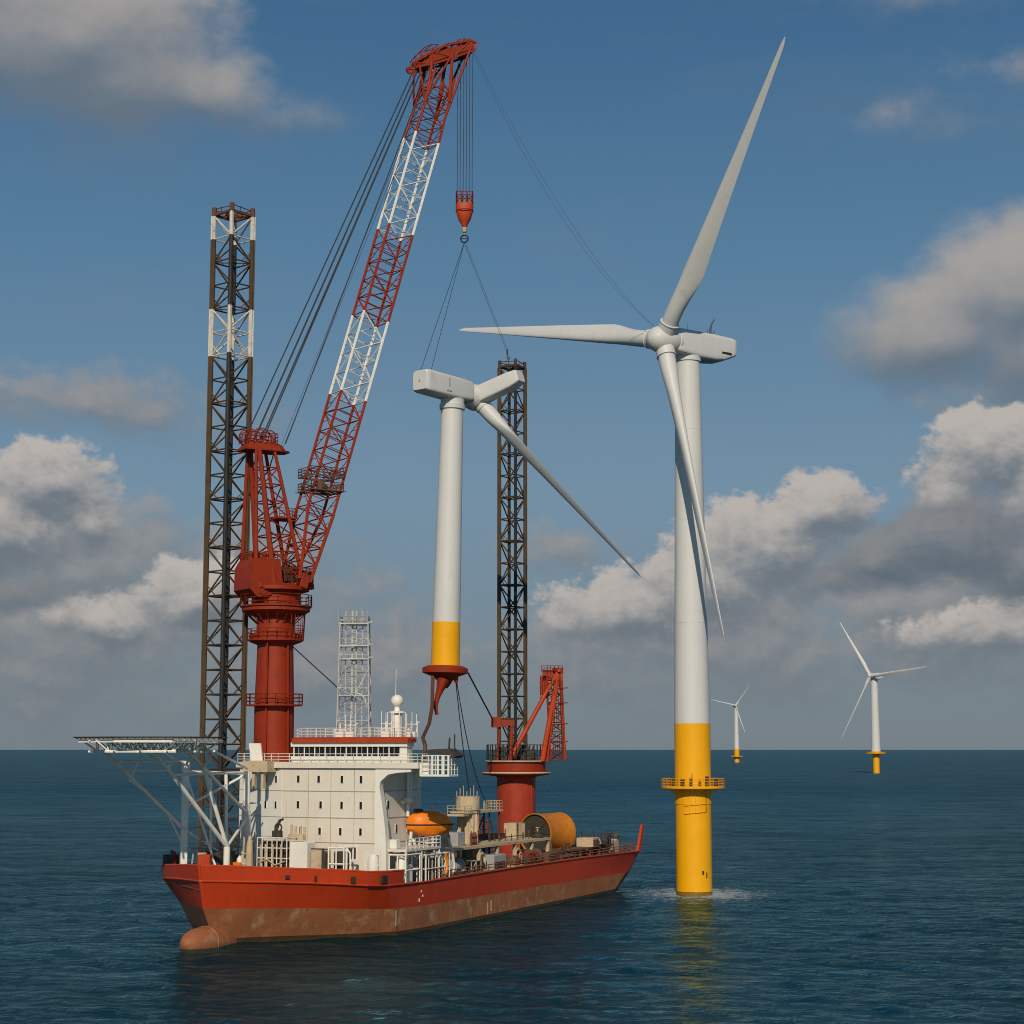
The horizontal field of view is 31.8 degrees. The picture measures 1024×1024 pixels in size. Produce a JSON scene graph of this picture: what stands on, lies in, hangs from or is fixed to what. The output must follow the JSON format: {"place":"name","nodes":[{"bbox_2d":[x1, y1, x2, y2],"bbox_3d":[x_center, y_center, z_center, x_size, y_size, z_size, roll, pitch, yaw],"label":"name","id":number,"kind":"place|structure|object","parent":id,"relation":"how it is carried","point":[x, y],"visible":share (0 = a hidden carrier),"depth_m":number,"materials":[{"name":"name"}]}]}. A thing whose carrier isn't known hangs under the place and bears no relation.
{"place":"outdoors","nodes":[
{"label":"outdoors","id":0,"kind":"place"},
{"bbox_2d":[230,855,246,865],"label":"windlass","id":1,"kind":"object","parent":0,"point":[239,861],"visible":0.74,"depth_m":225.20,"materials":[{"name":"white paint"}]},
{"bbox_2d":[0,750,1023,1023],"bbox_3d":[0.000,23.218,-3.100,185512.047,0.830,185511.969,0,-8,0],"label":"sea","id":2,"kind":"structure","parent":0,"point":[848,886],"depth_m":251.49,"materials":[{"name":"liquid"}]},
{"bbox_2d":[197,202,255,863],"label":"lattice tower","id":3,"kind":"structure","parent":2,"relation":"in","point":[233,217],"depth_m":260.07,"materials":[{"name":"grey metal"}]},
{"bbox_2d":[73,727,643,948],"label":"jack up vessel","id":4,"kind":"object","parent":2,"relation":"on","point":[360,794],"visible":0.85,"depth_m":233.90,"materials":[{"name":"white paint"}]},
{"bbox_2d":[162,850,179,876],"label":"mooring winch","id":5,"kind":"object","parent":4,"relation":"on","point":[173,857],"visible":0.5,"depth_m":232.60,"materials":[{"name":"metal"}]},
{"bbox_2d":[190,802,256,864],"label":"leg guide","id":6,"kind":"object","parent":4,"relation":"on","point":[218,856],"visible":0.48,"depth_m":231.99,"materials":[{"name":"grey paint"}]},
{"bbox_2d":[236,831,252,865],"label":"vent pipes","id":7,"kind":"object","parent":4,"relation":"on","point":[248,859],"visible":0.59,"depth_m":230.78,"materials":[{"name":"beige metal"}]},
{"bbox_2d":[256,836,297,866],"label":"pump cage","id":8,"kind":"object","parent":4,"relation":"on","point":[274,853],"visible":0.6,"depth_m":231.38,"materials":[{"name":"beige paint"}]},
{"bbox_2d":[272,818,283,836],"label":"monitor","id":9,"kind":"object","parent":8,"relation":"on","point":[276,832],"visible":1,"depth_m":234.20,"materials":[{"name":"grey metal"}]},
{"bbox_2d":[288,825,305,840],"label":"deck vent","id":10,"kind":"object","parent":8,"relation":"on","point":[300,836],"visible":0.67,"depth_m":233.01,"materials":[{"name":"beige metal"}]},
{"bbox_2d":[289,840,314,867],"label":"deck locker","id":11,"kind":"object","parent":4,"relation":"on","point":[300,854],"visible":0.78,"depth_m":229.93,"materials":[{"name":"white metal"}]},
{"bbox_2d":[311,848,330,868],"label":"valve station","id":12,"kind":"object","parent":4,"relation":"on","point":[319,857],"visible":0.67,"depth_m":229.34,"materials":[{"name":"beige metal"}]},
{"bbox_2d":[328,846,353,869],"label":"hatch frame","id":13,"kind":"object","parent":4,"relation":"on","point":[342,859],"visible":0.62,"depth_m":228.15,"materials":[{"name":"white paint"}]},
{"bbox_2d":[335,723,347,736],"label":"roof aerial","id":14,"kind":"object","parent":4,"relation":"on","point":[340,729],"visible":0.52,"depth_m":242.35,"materials":[{"name":"white paint"}]},
{"bbox_2d":[345,714,357,736],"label":"roof aerial","id":15,"kind":"object","parent":4,"relation":"on","point":[350,732],"visible":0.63,"depth_m":240.95,"materials":[{"name":"white paint"}]},
{"bbox_2d":[336,605,373,736],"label":"lattice mast","id":16,"kind":"object","parent":4,"relation":"on","point":[356,645],"visible":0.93,"depth_m":245.55,"materials":[{"name":"white metal"}]},
{"bbox_2d":[292,646,336,687],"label":"stay wire","id":17,"kind":"object","parent":16,"relation":"attached to","point":[314,666],"visible":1,"depth_m":247.53,"materials":[{"name":"metal"}]},
{"bbox_2d":[234,38,476,761],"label":"pedestal crane","id":18,"kind":"object","parent":4,"relation":"on","point":[272,587],"visible":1,"depth_m":253.75,"materials":[{"name":"red metal"}]},
{"bbox_2d":[456,53,473,242],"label":"hook block","id":19,"kind":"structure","parent":18,"relation":"hanging from","point":[464,211],"depth_m":276.86,"materials":[{"name":"red metal"}]},
{"bbox_2d":[421,244,463,369],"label":"lifting sling","id":20,"kind":"object","parent":19,"relation":"hanging from","point":[442,306],"visible":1,"depth_m":270.67,"materials":[{"name":"metal"}]},
{"bbox_2d":[413,369,640,714],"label":"wind turbine","id":21,"kind":"object","parent":20,"relation":"hanging from","point":[456,396],"visible":1,"depth_m":267.03,"materials":[{"name":"grey paint"}]},
{"bbox_2d":[421,674,434,761],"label":"hose","id":22,"kind":"object","parent":21,"relation":"hanging from","point":[430,714],"visible":0.93,"depth_m":256.57,"materials":[{"name":"red rubber"}]},
{"bbox_2d":[456,684,469,793],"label":"tag line","id":23,"kind":"object","parent":21,"relation":"hanging from","point":[462,738],"visible":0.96,"depth_m":265.23,"materials":[{"name":"fabric"}]},
{"bbox_2d":[456,683,490,807],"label":"tag line","id":24,"kind":"object","parent":21,"relation":"hanging from","point":[468,744],"visible":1,"depth_m":266.73,"materials":[{"name":"fabric"}]},
{"bbox_2d":[464,243,510,370],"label":"lifting sling","id":25,"kind":"object","parent":19,"relation":"hanging from","point":[492,315],"visible":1,"depth_m":273.19,"materials":[{"name":"metal"}]},
{"bbox_2d":[473,54,654,326],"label":"guide rope","id":26,"kind":"object","parent":18,"relation":"hanging from","point":[558,203],"visible":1,"depth_m":288.88,"materials":[{"name":"fabric"}]},
{"bbox_2d":[364,850,380,870],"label":"deck tank","id":27,"kind":"object","parent":4,"relation":"on","point":[373,861],"visible":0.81,"depth_m":226.93,"materials":[{"name":"white metal"}]},
{"bbox_2d":[380,721,393,736],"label":"roof aerial","id":28,"kind":"object","parent":4,"relation":"on","point":[385,733],"visible":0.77,"depth_m":238.47,"materials":[{"name":"white paint"}]},
{"bbox_2d":[381,711,393,731],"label":"roof aerial","id":29,"kind":"object","parent":4,"relation":"on","point":[386,721],"visible":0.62,"depth_m":241.36,"materials":[{"name":"white paint"}]},
{"bbox_2d":[387,692,405,736],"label":"radome","id":30,"kind":"object","parent":4,"relation":"on","point":[396,701],"visible":0.94,"depth_m":245.06,"materials":[{"name":"white paint"}]},
{"bbox_2d":[388,852,420,882],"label":"deck stair","id":31,"kind":"object","parent":4,"relation":"on","point":[401,862],"visible":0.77,"depth_m":232.25,"materials":[{"name":"white metal"}]},
{"bbox_2d":[406,714,419,737],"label":"roof aerial","id":32,"kind":"object","parent":4,"relation":"on","point":[414,734],"visible":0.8,"depth_m":238.16,"materials":[{"name":"white paint"}]},
{"bbox_2d":[388,835,440,882],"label":"side platform","id":33,"kind":"structure","parent":4,"relation":"on","point":[394,845],"depth_m":235.18,"materials":[{"name":"beige paint"}]},
{"bbox_2d":[412,852,449,881],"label":"gangway frame","id":34,"kind":"object","parent":4,"relation":"on","point":[430,866],"visible":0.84,"depth_m":238.52,"materials":[{"name":"beige paint"}]},
{"bbox_2d":[407,807,455,876],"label":"lifeboat davit","id":35,"kind":"object","parent":4,"relation":"on","point":[442,848],"visible":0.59,"depth_m":245.26,"materials":[{"name":"beige paint"}]},
{"bbox_2d":[405,809,453,836],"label":"lifeboat","id":36,"kind":"object","parent":35,"relation":"hanging from","point":[420,822],"visible":0.99,"depth_m":240.34,"materials":[{"name":"orange plastic"}]},
{"bbox_2d":[447,858,465,875],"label":"deck winch","id":37,"kind":"object","parent":4,"relation":"on","point":[460,862],"visible":0.59,"depth_m":248.88,"materials":[{"name":"grey paint"}]},
{"bbox_2d":[465,859,480,872],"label":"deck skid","id":38,"kind":"object","parent":4,"relation":"on","point":[471,864],"visible":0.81,"depth_m":251.17,"materials":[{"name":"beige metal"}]},
{"bbox_2d":[447,786,502,864],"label":"ventilation column","id":39,"kind":"structure","parent":4,"relation":"on","point":[467,808],"depth_m":264.98,"materials":[{"name":"beige metal"}]},
{"bbox_2d":[470,852,487,871],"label":"pump","id":40,"kind":"object","parent":4,"relation":"on","point":[484,859],"visible":0.54,"depth_m":256.13,"materials":[{"name":"beige metal"}]},
{"bbox_2d":[422,837,550,859],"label":"deck walkway","id":41,"kind":"structure","parent":4,"relation":"on","point":[482,843],"depth_m":267.86,"materials":[{"name":"beige metal"}]},
{"bbox_2d":[443,832,464,846],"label":"deck machine","id":42,"kind":"object","parent":41,"relation":"on","point":[457,839],"visible":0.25,"depth_m":257.02,"materials":[{"name":"grey paint"}]},
{"bbox_2d":[470,831,477,845],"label":"gas rack","id":43,"kind":"object","parent":41,"relation":"on","point":[473,838],"visible":1,"depth_m":259.85,"materials":[{"name":"metal"}]},
{"bbox_2d":[478,830,529,841],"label":"pipe rack","id":44,"kind":"object","parent":41,"relation":"on","point":[501,835],"visible":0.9,"depth_m":277.07,"materials":[{"name":"brown metal"}]},
{"bbox_2d":[478,813,487,832],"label":"standpipes","id":45,"kind":"object","parent":44,"relation":"on","point":[486,822],"visible":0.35,"depth_m":281.81,"materials":[{"name":"red metal"}]},
{"bbox_2d":[504,822,525,837],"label":"deck container","id":46,"kind":"object","parent":41,"relation":"on","point":[512,828],"visible":0.87,"depth_m":281.24,"materials":[{"name":"beige metal"}]},
{"bbox_2d":[532,827,542,837],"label":"capstan","id":47,"kind":"object","parent":41,"relation":"on","point":[537,834],"visible":1,"depth_m":281.22,"materials":[{"name":"beige metal"}]},
{"bbox_2d":[486,849,505,869],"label":"equipment box","id":48,"kind":"object","parent":4,"relation":"on","point":[496,857],"visible":0.74,"depth_m":259.65,"materials":[{"name":"grey paint"}]},
{"bbox_2d":[497,358,527,756],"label":"lattice tower","id":49,"kind":"structure","parent":4,"relation":"on","point":[509,541],"depth_m":314.22,"materials":[{"name":"black metal"}]},
{"bbox_2d":[506,847,523,867],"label":"pump","id":50,"kind":"object","parent":4,"relation":"on","point":[514,857],"visible":0.77,"depth_m":266.02,"materials":[{"name":"beige metal"}]},
{"bbox_2d":[482,665,567,855],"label":"deck crane","id":51,"kind":"object","parent":4,"relation":"on","point":[517,772],"visible":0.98,"depth_m":300.73,"materials":[{"name":"red metal"}]},
{"bbox_2d":[468,672,493,719],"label":"tie rod","id":52,"kind":"object","parent":51,"relation":"attached to","point":[480,696],"visible":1,"depth_m":281.51,"materials":[{"name":"black metal"}]},
{"bbox_2d":[520,852,537,864],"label":"deck skid","id":53,"kind":"object","parent":4,"relation":"on","point":[529,857],"visible":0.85,"depth_m":269.32,"materials":[{"name":"red metal"}]},
{"bbox_2d":[522,848,543,863],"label":"deck winch","id":54,"kind":"object","parent":4,"relation":"on","point":[539,851],"visible":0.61,"depth_m":274.26,"materials":[{"name":"metal"}]},
{"bbox_2d":[521,812,575,854],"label":"cable drum","id":55,"kind":"object","parent":4,"relation":"on","point":[559,828],"visible":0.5,"depth_m":293.95,"materials":[{"name":"orange metal"}]},
{"bbox_2d":[543,843,558,861],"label":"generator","id":56,"kind":"object","parent":4,"relation":"on","point":[549,853],"visible":0.65,"depth_m":278.25,"materials":[{"name":"brown metal"}]},
{"bbox_2d":[517,844,607,856],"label":"stern platform","id":57,"kind":"structure","parent":4,"relation":"on","point":[574,848],"depth_m":293.19,"materials":[{"name":"brown metal"}]},
{"bbox_2d":[556,843,570,850],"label":"chain pile","id":58,"kind":"object","parent":57,"relation":"on","point":[564,848],"visible":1,"depth_m":287.22,"materials":[{"name":"metal"}]},
{"bbox_2d":[576,837,598,846],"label":"deck box","id":59,"kind":"object","parent":57,"relation":"on","point":[587,841],"visible":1,"depth_m":297.25,"materials":[{"name":"beige metal"}]},
{"bbox_2d":[593,839,598,845],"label":"door","id":60,"kind":"structure","parent":59,"relation":"in","point":[595,842],"depth_m":297.82,"materials":[{"name":"beige metal"}]},
{"bbox_2d":[575,831,599,845],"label":"mooring winch","id":61,"kind":"object","parent":57,"relation":"on","point":[581,835],"visible":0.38,"depth_m":301.62,"materials":[{"name":"beige metal"}]},
{"bbox_2d":[598,833,613,845],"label":"deck skid","id":62,"kind":"object","parent":57,"relation":"on","point":[606,840],"visible":1,"depth_m":300.79,"materials":[{"name":"grey metal"}]},
{"bbox_2d":[559,851,579,859],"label":"pipe bundle","id":63,"kind":"object","parent":4,"relation":"on","point":[574,854],"visible":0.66,"depth_m":283.29,"materials":[{"name":"brown metal"}]},
{"bbox_2d":[607,831,619,842],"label":"capstan","id":64,"kind":"object","parent":4,"relation":"on","point":[614,836],"visible":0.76,"depth_m":307.91,"materials":[{"name":"metal"}]},
{"bbox_2d":[460,37,784,896],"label":"wind turbine","id":65,"kind":"object","parent":2,"relation":"in","point":[682,355],"visible":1,"depth_m":295.84,"materials":[{"name":"white metal"}]},
{"bbox_2d":[714,685,749,761],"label":"wind turbine","id":66,"kind":"object","parent":2,"relation":"in","point":[736,756],"visible":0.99,"depth_m":3232.79,"materials":[{"name":"white metal"}]},
{"bbox_2d":[840,623,926,772],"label":"wind turbine","id":67,"kind":"object","parent":2,"relation":"in","point":[875,752],"visible":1,"depth_m":1774.52,"materials":[{"name":"white metal"}]},
{"bbox_2d":[0,0,1023,749],"label":"sky","id":68,"kind":"structure","parent":0,"point":[863,432],"materials":[{"name":"blue"}]},
{"bbox_2d":[591,839,618,853],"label":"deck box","id":69,"kind":"object","parent":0,"point":[616,842],"visible":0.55,"depth_m":304.56,"materials":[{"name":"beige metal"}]}
]}

